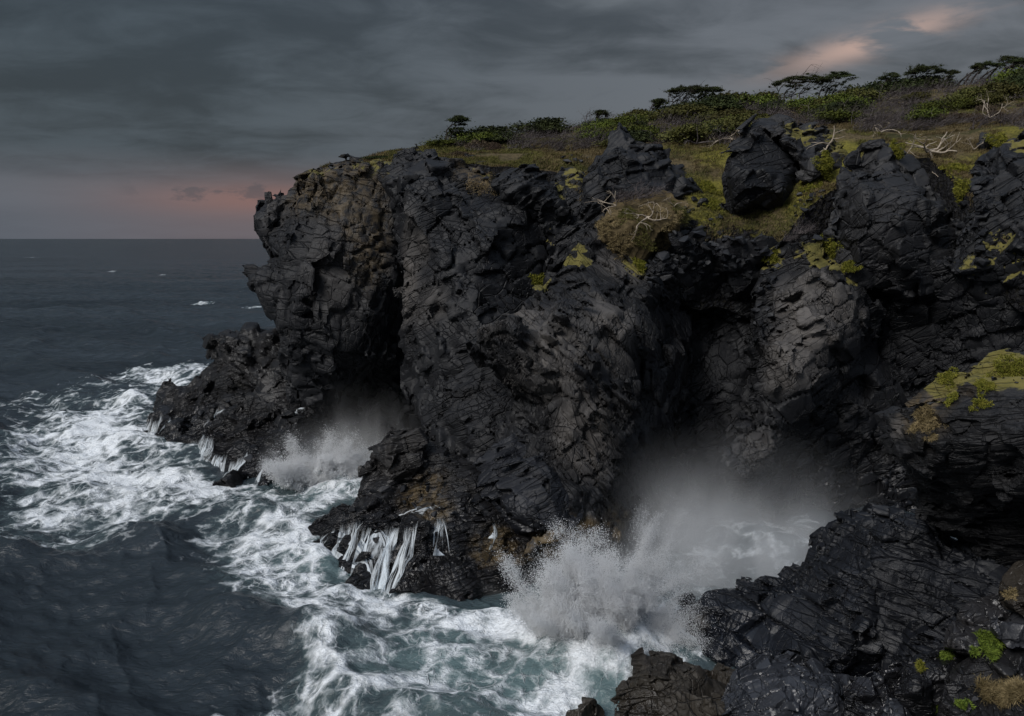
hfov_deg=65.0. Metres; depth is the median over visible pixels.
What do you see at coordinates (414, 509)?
waterfall
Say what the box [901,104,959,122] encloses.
shrub
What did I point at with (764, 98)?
shrub
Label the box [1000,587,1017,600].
moss cushion
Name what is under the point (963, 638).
rock
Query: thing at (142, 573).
sea
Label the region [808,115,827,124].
shrub
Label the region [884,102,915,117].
shrub
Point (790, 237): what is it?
shrub
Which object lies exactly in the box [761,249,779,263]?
moss cushion
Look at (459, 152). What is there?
shrub
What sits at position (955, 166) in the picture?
moss cushion
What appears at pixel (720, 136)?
shrub
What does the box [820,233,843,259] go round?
moss cushion
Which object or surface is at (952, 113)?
shrub
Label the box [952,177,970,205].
moss cushion
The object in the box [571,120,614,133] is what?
shrub
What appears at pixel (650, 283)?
stone
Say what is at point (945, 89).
shrub
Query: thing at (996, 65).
tree
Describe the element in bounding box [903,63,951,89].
tree
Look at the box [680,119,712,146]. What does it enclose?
dead branch
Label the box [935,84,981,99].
shrub
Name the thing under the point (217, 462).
waterfall
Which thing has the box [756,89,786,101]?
shrub
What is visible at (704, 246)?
stone
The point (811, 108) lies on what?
shrub
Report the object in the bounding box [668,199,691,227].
grass tuft
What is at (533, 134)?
shrub
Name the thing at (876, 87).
shrub
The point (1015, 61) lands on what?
tree
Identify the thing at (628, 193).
shrub
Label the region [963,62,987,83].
tree
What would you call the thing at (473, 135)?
shrub
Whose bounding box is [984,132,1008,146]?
moss cushion
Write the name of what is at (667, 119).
shrub
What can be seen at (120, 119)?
sky
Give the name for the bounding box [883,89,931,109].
shrub
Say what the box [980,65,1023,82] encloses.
shrub
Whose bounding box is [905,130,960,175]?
dead branch
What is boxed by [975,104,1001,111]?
shrub
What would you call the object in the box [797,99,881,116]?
shrub
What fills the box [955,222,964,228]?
stone
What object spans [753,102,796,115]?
shrub
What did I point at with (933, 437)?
grass tuft
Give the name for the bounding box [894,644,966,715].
rock
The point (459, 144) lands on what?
shrub
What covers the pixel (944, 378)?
moss cushion
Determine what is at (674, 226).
grass tuft
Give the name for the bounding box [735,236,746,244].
stone
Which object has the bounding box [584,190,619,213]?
dead branch
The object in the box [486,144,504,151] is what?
shrub
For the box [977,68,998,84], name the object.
shrub
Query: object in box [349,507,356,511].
stone
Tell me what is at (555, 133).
shrub
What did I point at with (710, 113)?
shrub
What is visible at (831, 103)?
shrub
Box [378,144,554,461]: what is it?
cliff
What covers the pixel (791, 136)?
boulder
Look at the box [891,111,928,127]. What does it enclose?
shrub
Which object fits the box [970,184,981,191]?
stone
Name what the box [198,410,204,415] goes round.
stone
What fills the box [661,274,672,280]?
stone
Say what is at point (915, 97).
shrub
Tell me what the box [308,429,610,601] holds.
sea ledge
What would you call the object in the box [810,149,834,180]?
moss cushion
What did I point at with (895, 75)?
tree
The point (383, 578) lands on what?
waterfall
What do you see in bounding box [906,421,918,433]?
grass tuft
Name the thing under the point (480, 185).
dry shrub
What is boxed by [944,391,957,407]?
moss cushion
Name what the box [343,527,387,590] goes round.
waterfall
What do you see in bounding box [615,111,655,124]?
shrub
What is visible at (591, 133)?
shrub
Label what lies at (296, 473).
splash
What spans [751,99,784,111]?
shrub
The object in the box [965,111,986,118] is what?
shrub
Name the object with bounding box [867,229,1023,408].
cliff
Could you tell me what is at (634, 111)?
shrub
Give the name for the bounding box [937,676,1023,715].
rock
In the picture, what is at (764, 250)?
stone
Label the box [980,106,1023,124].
shrub
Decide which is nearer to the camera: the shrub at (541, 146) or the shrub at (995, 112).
the shrub at (995, 112)
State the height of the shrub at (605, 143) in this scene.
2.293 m
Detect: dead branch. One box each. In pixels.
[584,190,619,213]
[623,199,667,240]
[664,197,687,207]
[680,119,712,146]
[701,130,739,147]
[807,123,844,151]
[872,122,906,138]
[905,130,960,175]
[974,88,1014,117]
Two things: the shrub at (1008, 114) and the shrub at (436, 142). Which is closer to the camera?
the shrub at (1008, 114)
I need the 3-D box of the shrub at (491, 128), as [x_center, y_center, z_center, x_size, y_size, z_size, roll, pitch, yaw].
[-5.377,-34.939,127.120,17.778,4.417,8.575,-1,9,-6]
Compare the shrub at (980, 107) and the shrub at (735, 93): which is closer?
the shrub at (980, 107)
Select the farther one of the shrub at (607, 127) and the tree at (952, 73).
the tree at (952, 73)
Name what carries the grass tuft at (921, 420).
on the outcrop at (965, 471)
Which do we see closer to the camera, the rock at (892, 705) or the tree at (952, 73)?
the rock at (892, 705)
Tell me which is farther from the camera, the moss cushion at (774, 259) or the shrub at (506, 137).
the shrub at (506, 137)
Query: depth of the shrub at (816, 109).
115.84 m
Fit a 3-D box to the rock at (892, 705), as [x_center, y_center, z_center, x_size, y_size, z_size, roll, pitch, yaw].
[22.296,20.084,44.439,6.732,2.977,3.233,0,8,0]
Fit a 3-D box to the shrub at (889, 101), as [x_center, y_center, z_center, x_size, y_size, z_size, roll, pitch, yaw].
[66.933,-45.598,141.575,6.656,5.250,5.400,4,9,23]
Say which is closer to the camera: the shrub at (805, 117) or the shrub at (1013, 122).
the shrub at (1013, 122)
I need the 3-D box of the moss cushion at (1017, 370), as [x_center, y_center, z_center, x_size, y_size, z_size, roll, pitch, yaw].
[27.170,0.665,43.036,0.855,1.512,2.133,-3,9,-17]
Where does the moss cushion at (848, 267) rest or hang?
on the cliff at (825, 388)
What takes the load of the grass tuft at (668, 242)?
on the hillside
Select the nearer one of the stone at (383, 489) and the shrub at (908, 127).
the stone at (383, 489)
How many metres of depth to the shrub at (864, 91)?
142.38 m
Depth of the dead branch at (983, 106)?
104.29 m
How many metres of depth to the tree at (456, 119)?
123.84 m
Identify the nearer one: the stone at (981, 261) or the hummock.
the stone at (981, 261)
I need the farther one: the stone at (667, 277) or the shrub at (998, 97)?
the shrub at (998, 97)
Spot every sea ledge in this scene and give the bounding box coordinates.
[137,322,314,487]
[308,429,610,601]
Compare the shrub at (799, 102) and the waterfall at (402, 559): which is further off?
the shrub at (799, 102)
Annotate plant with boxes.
[915,658,927,671]
[938,649,953,660]
[953,697,975,712]
[969,644,981,657]
[973,628,1005,653]
[976,639,1001,662]
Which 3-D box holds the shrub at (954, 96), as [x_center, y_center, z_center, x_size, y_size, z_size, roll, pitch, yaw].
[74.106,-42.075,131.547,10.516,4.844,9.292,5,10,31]
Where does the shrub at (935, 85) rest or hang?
on the hillside
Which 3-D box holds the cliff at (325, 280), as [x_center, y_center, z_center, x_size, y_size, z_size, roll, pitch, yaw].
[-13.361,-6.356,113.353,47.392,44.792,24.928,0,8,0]
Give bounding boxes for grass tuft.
[594,213,626,239]
[604,228,636,261]
[617,205,643,224]
[631,219,655,250]
[635,203,671,220]
[655,228,671,252]
[661,209,684,233]
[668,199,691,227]
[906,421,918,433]
[910,402,947,435]
[924,431,937,441]
[974,674,1009,707]
[995,675,1023,708]
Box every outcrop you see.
[672,502,1010,676]
[875,348,1023,567]
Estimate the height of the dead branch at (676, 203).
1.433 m
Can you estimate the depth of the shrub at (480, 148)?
115.10 m
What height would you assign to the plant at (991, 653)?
1.112 m
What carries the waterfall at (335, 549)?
on the sea ledge at (465, 566)
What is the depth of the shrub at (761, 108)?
135.54 m
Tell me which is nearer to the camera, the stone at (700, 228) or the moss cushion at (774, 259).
the moss cushion at (774, 259)
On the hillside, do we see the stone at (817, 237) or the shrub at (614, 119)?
the shrub at (614, 119)
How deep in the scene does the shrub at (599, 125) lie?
128.62 m
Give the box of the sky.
[0,0,1023,238]
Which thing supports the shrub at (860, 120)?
on the hillside
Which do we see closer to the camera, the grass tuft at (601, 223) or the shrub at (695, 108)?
the grass tuft at (601, 223)
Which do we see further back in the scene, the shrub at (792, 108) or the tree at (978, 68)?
the tree at (978, 68)
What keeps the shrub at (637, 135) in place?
on the hillside
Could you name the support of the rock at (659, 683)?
in the sea
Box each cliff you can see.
[242,150,421,448]
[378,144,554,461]
[465,215,692,570]
[543,228,828,507]
[719,235,918,522]
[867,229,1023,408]
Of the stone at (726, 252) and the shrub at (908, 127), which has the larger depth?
the shrub at (908, 127)
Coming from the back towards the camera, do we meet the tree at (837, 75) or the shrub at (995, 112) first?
the tree at (837, 75)
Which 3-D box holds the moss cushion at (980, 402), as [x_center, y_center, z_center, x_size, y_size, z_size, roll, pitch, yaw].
[24.232,2.349,41.665,1.204,1.014,0.881,0,8,0]
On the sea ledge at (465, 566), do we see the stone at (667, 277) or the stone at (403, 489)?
the stone at (403, 489)
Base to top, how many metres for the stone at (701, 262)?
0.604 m
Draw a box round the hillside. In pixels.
[364,84,1023,312]
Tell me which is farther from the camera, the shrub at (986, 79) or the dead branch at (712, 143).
the shrub at (986, 79)
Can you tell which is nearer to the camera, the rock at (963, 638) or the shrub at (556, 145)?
the rock at (963, 638)
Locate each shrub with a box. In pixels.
[361,155,386,158]
[419,138,461,146]
[432,122,524,141]
[443,130,502,144]
[447,151,475,155]
[448,136,471,146]
[463,172,497,195]
[464,137,496,147]
[465,141,484,150]
[466,142,488,148]
[472,131,522,143]
[485,140,500,146]
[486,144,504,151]
[504,125,538,144]
[504,133,537,148]
[505,117,574,136]
[519,133,558,148]
[521,126,558,137]
[525,128,545,138]
[541,131,570,145]
[546,127,574,138]
[548,133,573,151]
[561,129,577,138]
[565,128,598,145]
[569,137,594,150]
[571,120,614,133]
[573,126,597,139]
[576,106,619,126]
[576,129,607,139]
[578,118,608,126]
[579,130,607,146]
[581,118,622,131]
[585,119,637,141]
[590,124,626,132]
[591,139,607,146]
[594,122,627,131]
[595,116,635,124]
[602,129,660,142]
[604,124,667,135]
[612,182,645,205]
[613,108,656,116]
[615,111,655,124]
[626,178,678,202]
[627,119,649,126]
[633,113,670,127]
[635,109,658,120]
[640,128,672,143]
[641,101,719,122]
[648,122,677,130]
[651,104,678,111]
[651,123,715,144]
[656,108,690,124]
[665,102,718,113]
[665,112,694,130]
[681,94,752,110]
[681,109,712,124]
[682,109,720,121]
[688,89,755,107]
[689,107,766,123]
[689,123,734,136]
[700,114,735,125]
[703,110,783,135]
[705,125,741,143]
[715,122,739,145]
[730,91,787,109]
[739,91,764,112]
[741,99,786,113]
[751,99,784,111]
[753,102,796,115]
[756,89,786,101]
[769,98,796,114]
[775,93,825,112]
[783,105,812,120]
[784,229,800,243]
[789,98,831,110]
[790,218,822,233]
[794,102,825,114]
[794,110,816,124]
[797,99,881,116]
[802,104,841,119]
[804,107,867,123]
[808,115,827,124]
[810,113,832,125]
[813,90,869,101]
[815,102,835,110]
[818,86,890,101]
[820,94,878,106]
[841,79,908,96]
[843,94,882,117]
[849,105,882,124]
[852,121,873,132]
[855,107,893,121]
[857,119,885,131]
[859,117,885,127]
[864,76,933,88]
[867,101,899,114]
[870,108,909,131]
[871,103,908,121]
[875,103,907,125]
[878,86,907,104]
[881,76,918,97]
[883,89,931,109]
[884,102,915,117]
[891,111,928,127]
[895,74,959,89]
[895,116,926,131]
[898,96,932,111]
[899,90,937,101]
[900,78,932,95]
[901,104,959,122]
[902,89,947,104]
[904,98,972,111]
[906,114,941,130]
[908,100,949,110]
[910,110,935,125]
[913,84,937,92]
[924,78,945,89]
[927,111,954,120]
[930,108,960,126]
[932,85,997,101]
[935,79,962,92]
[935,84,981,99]
[937,109,988,124]
[939,111,967,120]
[950,94,989,109]
[952,79,1023,100]
[963,115,980,121]
[964,73,993,85]
[965,104,1014,129]
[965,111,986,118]
[966,91,1011,108]
[972,68,1011,86]
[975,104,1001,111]
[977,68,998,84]
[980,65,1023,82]
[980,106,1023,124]
[985,110,1004,118]
[994,75,1023,92]
[998,105,1023,117]
[998,107,1022,125]
[1001,68,1023,80]
[1004,113,1023,126]
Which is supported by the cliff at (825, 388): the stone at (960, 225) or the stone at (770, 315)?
the stone at (770, 315)
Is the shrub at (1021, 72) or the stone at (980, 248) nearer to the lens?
the stone at (980, 248)
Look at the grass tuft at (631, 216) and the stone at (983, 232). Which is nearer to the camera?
the stone at (983, 232)
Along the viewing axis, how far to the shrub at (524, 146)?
115.37 m
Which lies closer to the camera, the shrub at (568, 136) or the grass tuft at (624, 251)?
the grass tuft at (624, 251)
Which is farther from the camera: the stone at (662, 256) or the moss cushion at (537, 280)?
the moss cushion at (537, 280)
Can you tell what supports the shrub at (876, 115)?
on the hillside
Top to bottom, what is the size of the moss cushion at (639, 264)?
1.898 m
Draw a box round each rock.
[565,697,604,715]
[610,647,735,715]
[721,651,849,715]
[840,660,908,715]
[869,697,936,715]
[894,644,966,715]
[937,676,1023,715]
[941,618,1007,657]
[944,646,1023,687]
[956,594,1012,626]
[990,612,1023,649]
[998,560,1023,617]
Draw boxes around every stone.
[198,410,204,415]
[243,454,252,462]
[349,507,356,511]
[379,486,392,492]
[400,484,406,492]
[647,276,662,284]
[647,281,652,287]
[655,251,669,261]
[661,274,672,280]
[676,268,683,273]
[678,236,689,246]
[681,230,689,234]
[688,230,705,237]
[691,225,703,231]
[697,198,708,205]
[697,260,704,265]
[700,242,709,250]
[704,260,710,265]
[719,249,730,256]
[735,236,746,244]
[751,308,759,312]
[756,287,764,293]
[759,247,769,253]
[767,313,774,318]
[813,234,823,240]
[831,217,839,223]
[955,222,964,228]
[958,200,967,206]
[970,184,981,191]
[971,696,978,701]
[974,245,984,250]
[974,257,990,265]
[975,212,989,218]
[978,229,988,235]
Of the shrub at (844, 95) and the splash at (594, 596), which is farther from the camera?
the shrub at (844, 95)
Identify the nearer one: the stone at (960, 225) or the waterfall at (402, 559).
the waterfall at (402, 559)
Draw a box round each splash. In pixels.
[250,421,376,491]
[494,493,739,660]
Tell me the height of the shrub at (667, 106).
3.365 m
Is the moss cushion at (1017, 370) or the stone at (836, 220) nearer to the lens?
the moss cushion at (1017, 370)
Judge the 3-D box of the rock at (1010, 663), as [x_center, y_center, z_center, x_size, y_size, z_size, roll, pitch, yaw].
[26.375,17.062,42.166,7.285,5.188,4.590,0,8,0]
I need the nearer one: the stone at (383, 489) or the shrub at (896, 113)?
the stone at (383, 489)
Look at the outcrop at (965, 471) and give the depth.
44.42 m
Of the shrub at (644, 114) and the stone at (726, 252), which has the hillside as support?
the shrub at (644, 114)
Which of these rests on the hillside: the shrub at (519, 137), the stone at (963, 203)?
the shrub at (519, 137)
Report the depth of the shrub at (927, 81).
159.73 m
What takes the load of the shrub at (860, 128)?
on the hillside
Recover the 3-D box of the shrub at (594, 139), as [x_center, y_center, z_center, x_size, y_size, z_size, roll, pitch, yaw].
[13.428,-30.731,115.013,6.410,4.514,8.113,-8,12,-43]
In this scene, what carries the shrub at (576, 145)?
on the hillside
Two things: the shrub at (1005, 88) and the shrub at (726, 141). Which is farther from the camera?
the shrub at (1005, 88)
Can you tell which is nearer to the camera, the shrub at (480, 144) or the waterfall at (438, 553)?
the waterfall at (438, 553)
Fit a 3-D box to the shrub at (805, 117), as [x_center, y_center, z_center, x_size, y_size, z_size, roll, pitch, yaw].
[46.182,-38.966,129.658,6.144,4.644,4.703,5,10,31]
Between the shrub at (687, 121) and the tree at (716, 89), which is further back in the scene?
the tree at (716, 89)
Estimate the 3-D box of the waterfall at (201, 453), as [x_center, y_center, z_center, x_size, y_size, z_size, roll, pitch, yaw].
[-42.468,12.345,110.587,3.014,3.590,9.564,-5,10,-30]
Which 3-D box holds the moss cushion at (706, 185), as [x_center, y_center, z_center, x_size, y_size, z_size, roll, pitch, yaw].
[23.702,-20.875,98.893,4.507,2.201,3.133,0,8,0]
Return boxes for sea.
[0,239,957,715]
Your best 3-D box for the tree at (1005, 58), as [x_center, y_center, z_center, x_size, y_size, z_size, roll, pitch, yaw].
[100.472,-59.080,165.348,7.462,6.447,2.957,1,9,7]
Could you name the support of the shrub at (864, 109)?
on the hillside
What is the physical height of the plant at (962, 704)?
0.630 m
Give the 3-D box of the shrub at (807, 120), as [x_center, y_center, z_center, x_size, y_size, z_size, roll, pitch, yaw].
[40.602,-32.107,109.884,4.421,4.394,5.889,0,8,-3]
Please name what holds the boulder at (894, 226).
on the cliff at (960, 321)
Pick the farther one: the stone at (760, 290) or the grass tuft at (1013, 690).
the stone at (760, 290)
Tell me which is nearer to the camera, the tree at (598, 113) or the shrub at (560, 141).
the shrub at (560, 141)
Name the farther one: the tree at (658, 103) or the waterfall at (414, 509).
the tree at (658, 103)
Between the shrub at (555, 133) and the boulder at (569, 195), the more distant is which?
the shrub at (555, 133)
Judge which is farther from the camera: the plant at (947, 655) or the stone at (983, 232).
the stone at (983, 232)
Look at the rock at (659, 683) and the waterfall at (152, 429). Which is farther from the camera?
the waterfall at (152, 429)
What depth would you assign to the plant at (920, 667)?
43.70 m
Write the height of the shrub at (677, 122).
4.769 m
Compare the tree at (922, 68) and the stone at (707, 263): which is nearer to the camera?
the stone at (707, 263)
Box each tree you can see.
[445,115,475,138]
[589,109,610,120]
[648,98,669,109]
[663,80,714,105]
[692,86,726,99]
[765,64,835,100]
[816,71,858,95]
[876,69,900,81]
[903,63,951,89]
[942,69,960,87]
[956,64,984,85]
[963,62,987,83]
[969,60,993,84]
[976,62,1004,82]
[987,55,1022,78]
[993,58,1023,81]
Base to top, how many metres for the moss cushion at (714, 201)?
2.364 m
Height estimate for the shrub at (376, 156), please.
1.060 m
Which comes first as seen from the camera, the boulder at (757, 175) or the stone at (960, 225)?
the stone at (960, 225)
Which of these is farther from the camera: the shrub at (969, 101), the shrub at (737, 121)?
the shrub at (969, 101)
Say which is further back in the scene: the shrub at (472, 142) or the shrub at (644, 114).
the shrub at (644, 114)
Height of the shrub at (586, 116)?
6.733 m
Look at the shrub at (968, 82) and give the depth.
162.03 m
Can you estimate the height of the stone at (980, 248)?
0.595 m
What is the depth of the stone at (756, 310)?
86.15 m
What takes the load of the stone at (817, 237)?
on the cliff at (825, 388)
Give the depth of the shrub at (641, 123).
125.16 m
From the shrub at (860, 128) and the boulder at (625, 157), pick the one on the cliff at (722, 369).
the boulder at (625, 157)
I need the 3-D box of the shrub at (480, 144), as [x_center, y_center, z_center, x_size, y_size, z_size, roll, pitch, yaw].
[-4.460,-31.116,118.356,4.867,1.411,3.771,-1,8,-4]
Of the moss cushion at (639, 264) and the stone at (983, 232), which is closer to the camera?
the stone at (983, 232)
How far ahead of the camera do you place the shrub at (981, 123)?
100.30 m
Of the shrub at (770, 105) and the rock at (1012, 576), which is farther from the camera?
the shrub at (770, 105)
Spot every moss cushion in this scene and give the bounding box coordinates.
[528,273,544,284]
[632,257,646,272]
[699,180,722,194]
[703,197,726,214]
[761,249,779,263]
[796,178,822,196]
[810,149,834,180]
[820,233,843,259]
[841,259,863,272]
[889,138,905,159]
[935,366,959,390]
[938,162,970,177]
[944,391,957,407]
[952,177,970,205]
[969,393,994,411]
[971,378,996,395]
[982,353,1015,377]
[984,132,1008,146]
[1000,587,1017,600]
[1005,356,1023,376]
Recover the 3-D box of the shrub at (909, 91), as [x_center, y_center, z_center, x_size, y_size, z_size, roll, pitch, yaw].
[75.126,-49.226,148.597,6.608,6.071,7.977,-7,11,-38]
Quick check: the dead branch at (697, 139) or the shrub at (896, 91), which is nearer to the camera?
the dead branch at (697, 139)
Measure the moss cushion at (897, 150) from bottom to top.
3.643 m
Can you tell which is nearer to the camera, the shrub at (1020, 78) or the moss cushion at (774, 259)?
the moss cushion at (774, 259)
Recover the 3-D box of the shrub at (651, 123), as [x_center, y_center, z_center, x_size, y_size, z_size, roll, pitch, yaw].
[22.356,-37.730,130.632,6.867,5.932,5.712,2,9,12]
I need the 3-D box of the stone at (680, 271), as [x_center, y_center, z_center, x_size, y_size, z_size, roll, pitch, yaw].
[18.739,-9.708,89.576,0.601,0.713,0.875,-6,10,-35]
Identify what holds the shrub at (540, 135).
on the hillside
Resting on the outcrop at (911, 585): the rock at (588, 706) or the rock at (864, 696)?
the rock at (864, 696)
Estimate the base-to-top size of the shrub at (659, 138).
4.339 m
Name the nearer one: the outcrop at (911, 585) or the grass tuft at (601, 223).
the outcrop at (911, 585)
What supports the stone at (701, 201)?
on the hillside
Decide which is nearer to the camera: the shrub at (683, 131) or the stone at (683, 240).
the stone at (683, 240)
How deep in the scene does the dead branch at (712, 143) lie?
106.90 m
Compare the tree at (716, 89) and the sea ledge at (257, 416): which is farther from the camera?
the tree at (716, 89)
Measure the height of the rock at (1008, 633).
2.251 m
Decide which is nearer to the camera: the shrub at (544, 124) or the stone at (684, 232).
the stone at (684, 232)
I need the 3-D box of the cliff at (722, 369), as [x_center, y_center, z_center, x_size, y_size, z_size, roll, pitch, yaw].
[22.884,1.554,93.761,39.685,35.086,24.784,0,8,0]
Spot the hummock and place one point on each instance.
(640, 252)
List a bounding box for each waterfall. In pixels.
[145,418,160,432]
[198,439,212,461]
[211,456,226,471]
[223,460,245,476]
[331,528,355,568]
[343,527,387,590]
[374,531,397,592]
[380,531,415,596]
[399,507,430,515]
[433,527,448,555]
[489,530,496,549]
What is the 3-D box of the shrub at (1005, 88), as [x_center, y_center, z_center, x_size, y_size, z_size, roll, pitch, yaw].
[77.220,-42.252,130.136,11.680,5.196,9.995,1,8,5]
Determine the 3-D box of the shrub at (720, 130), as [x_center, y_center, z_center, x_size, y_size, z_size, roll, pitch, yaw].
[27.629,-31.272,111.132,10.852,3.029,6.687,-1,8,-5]
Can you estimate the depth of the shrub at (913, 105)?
124.06 m
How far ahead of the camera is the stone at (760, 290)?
86.30 m
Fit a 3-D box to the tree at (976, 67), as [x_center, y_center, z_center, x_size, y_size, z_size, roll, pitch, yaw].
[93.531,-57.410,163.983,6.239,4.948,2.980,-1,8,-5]
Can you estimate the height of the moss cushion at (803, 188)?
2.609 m
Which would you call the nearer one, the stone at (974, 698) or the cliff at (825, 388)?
the stone at (974, 698)
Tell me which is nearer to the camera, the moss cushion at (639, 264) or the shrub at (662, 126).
the moss cushion at (639, 264)
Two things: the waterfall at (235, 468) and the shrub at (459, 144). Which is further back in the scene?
the shrub at (459, 144)
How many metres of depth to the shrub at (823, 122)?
111.03 m
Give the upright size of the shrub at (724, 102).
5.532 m
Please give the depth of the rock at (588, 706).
50.55 m
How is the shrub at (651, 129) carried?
on the hillside
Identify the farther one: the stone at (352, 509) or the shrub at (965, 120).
the shrub at (965, 120)
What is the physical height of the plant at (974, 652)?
0.579 m
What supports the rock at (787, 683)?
in the sea
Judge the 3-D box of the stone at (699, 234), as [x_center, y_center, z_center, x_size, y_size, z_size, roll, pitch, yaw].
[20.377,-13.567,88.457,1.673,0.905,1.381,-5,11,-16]
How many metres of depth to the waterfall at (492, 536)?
73.23 m
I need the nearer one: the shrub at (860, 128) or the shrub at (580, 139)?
the shrub at (860, 128)
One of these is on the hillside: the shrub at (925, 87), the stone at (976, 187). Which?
the shrub at (925, 87)
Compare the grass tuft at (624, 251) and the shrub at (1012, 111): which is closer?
the grass tuft at (624, 251)
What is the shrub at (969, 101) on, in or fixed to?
on the hillside
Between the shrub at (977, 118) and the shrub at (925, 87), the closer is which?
the shrub at (977, 118)
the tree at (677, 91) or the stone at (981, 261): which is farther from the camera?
the tree at (677, 91)
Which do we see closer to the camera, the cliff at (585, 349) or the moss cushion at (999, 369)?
the moss cushion at (999, 369)
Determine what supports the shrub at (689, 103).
on the hillside
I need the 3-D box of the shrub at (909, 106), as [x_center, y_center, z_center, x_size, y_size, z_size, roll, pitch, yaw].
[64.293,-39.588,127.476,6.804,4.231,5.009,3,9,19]
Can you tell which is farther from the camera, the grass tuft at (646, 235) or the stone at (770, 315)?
the grass tuft at (646, 235)
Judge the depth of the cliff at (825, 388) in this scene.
86.14 m
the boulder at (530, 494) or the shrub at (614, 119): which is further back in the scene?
the shrub at (614, 119)
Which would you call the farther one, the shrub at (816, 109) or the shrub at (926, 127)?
the shrub at (816, 109)
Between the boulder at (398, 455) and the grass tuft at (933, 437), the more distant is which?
the boulder at (398, 455)
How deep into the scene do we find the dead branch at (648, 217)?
87.84 m
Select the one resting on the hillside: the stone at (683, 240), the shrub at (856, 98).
the shrub at (856, 98)
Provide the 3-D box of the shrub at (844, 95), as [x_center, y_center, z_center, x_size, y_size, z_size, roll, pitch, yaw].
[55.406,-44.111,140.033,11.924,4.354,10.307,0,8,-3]
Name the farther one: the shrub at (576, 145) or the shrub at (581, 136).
the shrub at (581, 136)
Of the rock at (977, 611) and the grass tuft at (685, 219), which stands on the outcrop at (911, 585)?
the rock at (977, 611)
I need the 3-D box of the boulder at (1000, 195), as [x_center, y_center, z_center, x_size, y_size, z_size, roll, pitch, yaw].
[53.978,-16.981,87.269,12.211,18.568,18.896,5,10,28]
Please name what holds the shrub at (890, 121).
on the hillside
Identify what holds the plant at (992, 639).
on the rock at (1010, 663)
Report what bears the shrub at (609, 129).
on the hillside
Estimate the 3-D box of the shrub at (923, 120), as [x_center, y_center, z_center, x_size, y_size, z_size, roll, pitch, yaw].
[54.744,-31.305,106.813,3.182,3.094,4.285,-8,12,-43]
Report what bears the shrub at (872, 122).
on the hillside
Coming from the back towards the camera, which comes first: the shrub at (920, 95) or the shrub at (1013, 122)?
the shrub at (920, 95)
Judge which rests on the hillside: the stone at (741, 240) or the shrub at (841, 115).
the shrub at (841, 115)
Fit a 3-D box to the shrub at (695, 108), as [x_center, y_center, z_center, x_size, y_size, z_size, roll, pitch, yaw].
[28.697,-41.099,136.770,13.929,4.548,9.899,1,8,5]
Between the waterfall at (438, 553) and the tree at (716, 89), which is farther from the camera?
the tree at (716, 89)
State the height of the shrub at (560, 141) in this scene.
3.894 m
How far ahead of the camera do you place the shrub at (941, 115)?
107.15 m
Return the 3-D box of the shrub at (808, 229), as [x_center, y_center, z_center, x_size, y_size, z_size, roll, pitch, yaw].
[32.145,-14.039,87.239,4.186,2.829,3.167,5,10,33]
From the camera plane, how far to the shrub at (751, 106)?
139.73 m
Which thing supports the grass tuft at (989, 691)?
on the rock at (952, 691)
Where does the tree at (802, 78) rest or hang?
on the hillside
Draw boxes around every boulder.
[369,427,428,481]
[473,432,583,534]
[491,164,571,227]
[539,167,585,255]
[547,122,702,271]
[720,132,799,215]
[736,114,847,182]
[823,139,956,298]
[941,130,1023,284]
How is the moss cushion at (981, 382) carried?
on the outcrop at (965, 471)
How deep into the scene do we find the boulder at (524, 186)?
95.36 m
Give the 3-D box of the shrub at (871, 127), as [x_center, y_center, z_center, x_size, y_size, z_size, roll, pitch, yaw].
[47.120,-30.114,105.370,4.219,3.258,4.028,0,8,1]
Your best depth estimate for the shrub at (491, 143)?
117.17 m
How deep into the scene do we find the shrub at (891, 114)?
112.22 m
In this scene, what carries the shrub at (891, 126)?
on the hillside
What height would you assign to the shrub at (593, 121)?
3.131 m
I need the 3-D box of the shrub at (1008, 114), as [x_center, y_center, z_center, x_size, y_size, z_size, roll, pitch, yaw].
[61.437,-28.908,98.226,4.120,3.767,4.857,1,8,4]
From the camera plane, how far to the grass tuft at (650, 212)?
89.46 m
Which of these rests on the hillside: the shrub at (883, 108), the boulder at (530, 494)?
the shrub at (883, 108)
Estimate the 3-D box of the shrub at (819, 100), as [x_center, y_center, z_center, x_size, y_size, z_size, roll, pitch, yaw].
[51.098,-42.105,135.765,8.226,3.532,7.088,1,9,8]
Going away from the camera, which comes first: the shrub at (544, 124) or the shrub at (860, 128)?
the shrub at (860, 128)
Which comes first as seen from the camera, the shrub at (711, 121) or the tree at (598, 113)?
the shrub at (711, 121)
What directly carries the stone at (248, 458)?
on the sea ledge at (257, 416)
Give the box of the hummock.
[597,190,688,261]
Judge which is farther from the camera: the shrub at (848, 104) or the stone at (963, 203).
the shrub at (848, 104)
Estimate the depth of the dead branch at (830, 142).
97.31 m
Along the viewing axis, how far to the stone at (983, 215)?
83.27 m
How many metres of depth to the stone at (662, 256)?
88.83 m
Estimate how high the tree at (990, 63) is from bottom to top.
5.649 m
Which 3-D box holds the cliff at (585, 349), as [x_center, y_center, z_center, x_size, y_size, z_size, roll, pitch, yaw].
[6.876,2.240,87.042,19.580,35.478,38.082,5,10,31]
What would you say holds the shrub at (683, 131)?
on the hillside
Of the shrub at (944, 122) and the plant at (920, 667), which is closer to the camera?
the plant at (920, 667)
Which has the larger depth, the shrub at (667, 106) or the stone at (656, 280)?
the shrub at (667, 106)
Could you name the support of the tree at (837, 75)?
on the hillside
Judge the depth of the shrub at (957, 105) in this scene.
121.98 m
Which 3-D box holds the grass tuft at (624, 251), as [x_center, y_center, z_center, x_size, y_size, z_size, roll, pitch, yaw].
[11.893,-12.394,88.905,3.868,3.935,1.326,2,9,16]

